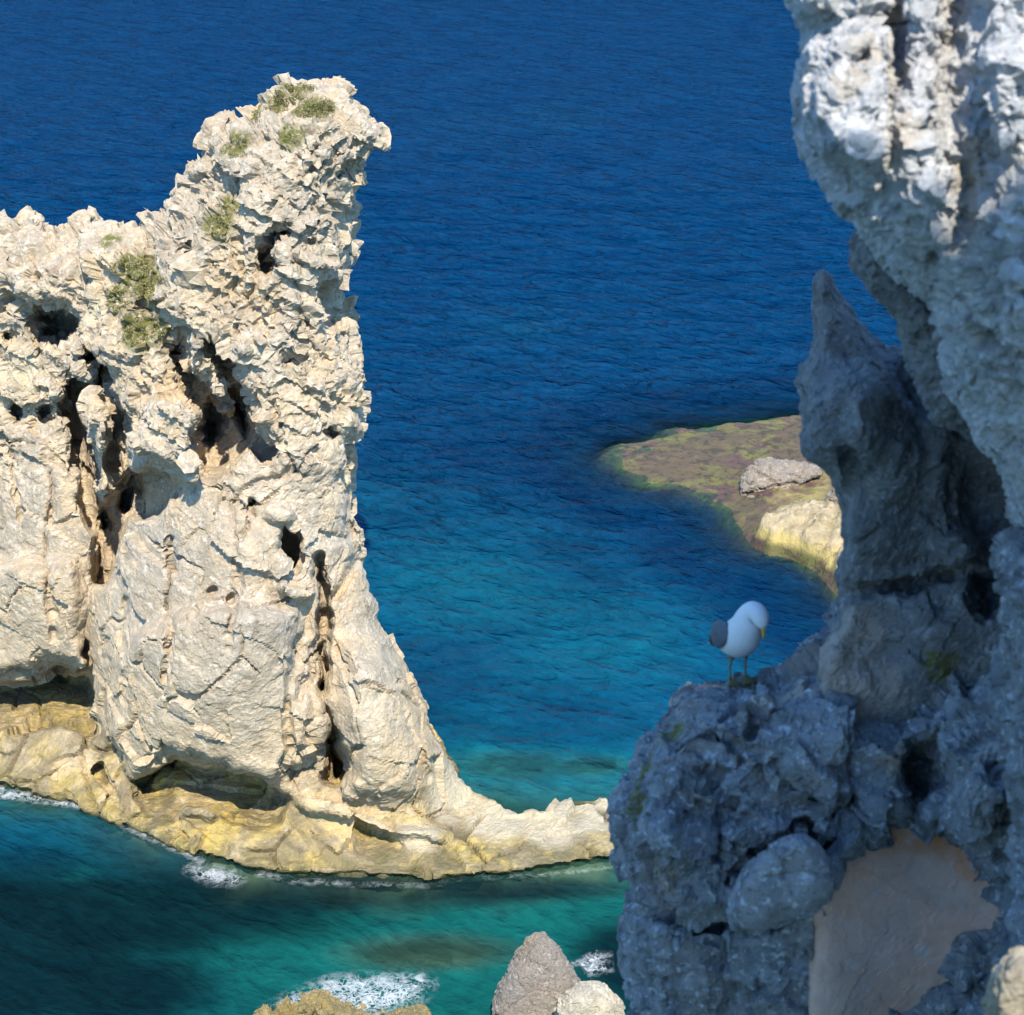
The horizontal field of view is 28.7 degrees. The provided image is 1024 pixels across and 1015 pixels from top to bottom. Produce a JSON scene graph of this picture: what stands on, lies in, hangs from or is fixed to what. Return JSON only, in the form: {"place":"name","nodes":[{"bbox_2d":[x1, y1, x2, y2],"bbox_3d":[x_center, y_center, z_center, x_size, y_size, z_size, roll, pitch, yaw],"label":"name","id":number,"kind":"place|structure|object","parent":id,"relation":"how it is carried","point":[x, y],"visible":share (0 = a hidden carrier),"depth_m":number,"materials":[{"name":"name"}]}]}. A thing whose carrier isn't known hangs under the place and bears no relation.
{"place":"outdoors","nodes":[
{"label":"outdoors","id":0,"kind":"place"},
{"bbox_2d":[0,410,799,959],"bbox_3d":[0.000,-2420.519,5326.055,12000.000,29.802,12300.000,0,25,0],"label":"seabed","id":1,"kind":"structure","parent":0,"point":[446,950],"depth_m":70.63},
{"bbox_2d":[494,799,543,813],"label":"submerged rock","id":2,"kind":"object","parent":1,"relation":"on","point":[517,809],"visible":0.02,"depth_m":78.06,"materials":[{"name":"teal stone"}]},
{"bbox_2d":[0,0,901,1014],"bbox_3d":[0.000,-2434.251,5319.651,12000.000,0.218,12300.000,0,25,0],"label":"sea","id":3,"kind":"structure","parent":0,"point":[588,228],"depth_m":116.70,"materials":[{"name":"liquid"}]},
{"bbox_2d":[0,72,613,886],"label":"sea stack","id":4,"kind":"object","parent":3,"relation":"in","point":[202,656],"visible":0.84,"depth_m":71.08,"materials":[{"name":"stone"}]},
{"bbox_2d":[106,257,166,339],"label":"green scrub","id":5,"kind":"object","parent":4,"relation":"on","point":[135,336],"visible":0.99,"depth_m":69.54,"materials":[{"name":"green plant"}]},
{"bbox_2d":[211,215,231,237],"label":"green scrub","id":6,"kind":"object","parent":4,"relation":"on","point":[222,231],"visible":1,"depth_m":66.81,"materials":[{"name":"green plant"}]},
{"bbox_2d":[225,108,262,156],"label":"green scrub","id":7,"kind":"object","parent":4,"relation":"on","point":[237,136],"visible":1,"depth_m":66.47,"materials":[{"name":"green plant"}]},
{"bbox_2d":[263,81,335,117],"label":"green scrub","id":8,"kind":"object","parent":4,"relation":"on","point":[308,113],"visible":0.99,"depth_m":66.37,"materials":[{"name":"green plant"}]},
{"bbox_2d":[253,989,430,1014],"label":"wave washed rock","id":9,"kind":"object","parent":3,"relation":"in","point":[318,1002],"visible":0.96,"depth_m":63.82,"materials":[{"name":"beige stone"}]},
{"bbox_2d":[491,931,580,1014],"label":"boulder","id":10,"kind":"object","parent":3,"relation":"in","point":[540,977],"visible":0.85,"depth_m":62.58,"materials":[{"name":"grey stone"}]},
{"bbox_2d":[554,980,624,1014],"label":"boulder","id":11,"kind":"object","parent":3,"relation":"in","point":[592,997],"visible":1,"depth_m":61.10,"materials":[{"name":"beige stone"}]},
{"bbox_2d":[592,415,842,602],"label":"reef","id":12,"kind":"object","parent":3,"relation":"in","point":[706,462],"visible":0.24,"depth_m":102.03},
{"bbox_2d":[738,457,822,497],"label":"boulder","id":13,"kind":"object","parent":12,"relation":"on","point":[760,474],"visible":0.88,"depth_m":100.49,"materials":[{"name":"grey stone"}]},
{"bbox_2d":[824,488,837,503],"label":"boulder","id":14,"kind":"object","parent":12,"relation":"on","point":[830,495],"visible":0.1,"depth_m":95.39,"materials":[{"name":"grey stone"}]},
{"bbox_2d":[606,0,1023,1014],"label":"cliff","id":15,"kind":"structure","parent":0,"point":[868,738],"depth_m":11.45,"materials":[{"name":"stone"}]},
{"bbox_2d":[708,601,768,687],"bbox_3d":[1.407,0.782,12.676,0.290,0.609,0.661,-8,26,-16],"label":"gull","id":16,"kind":"object","parent":15,"relation":"on","point":[740,632],"visible":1,"depth_m":12.44,"materials":[{"name":"white feather"},{"name":"grey feather"},{"name":"yellow horn"}]},
{"bbox_2d":[726,833,836,935],"bbox_3d":[1.517,2.140,11.320,0.673,1.098,0.850,0,25,0],"label":"boulder","id":17,"kind":"object","parent":15,"relation":"on","point":[784,881],"visible":1,"depth_m":10.85,"materials":[{"name":"grey stone"}]},
{"bbox_2d":[981,946,1023,1014],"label":"boulder","id":18,"kind":"object","parent":15,"relation":"on","point":[1004,994],"visible":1,"depth_m":7.51,"materials":[{"name":"beige stone"}]}
]}

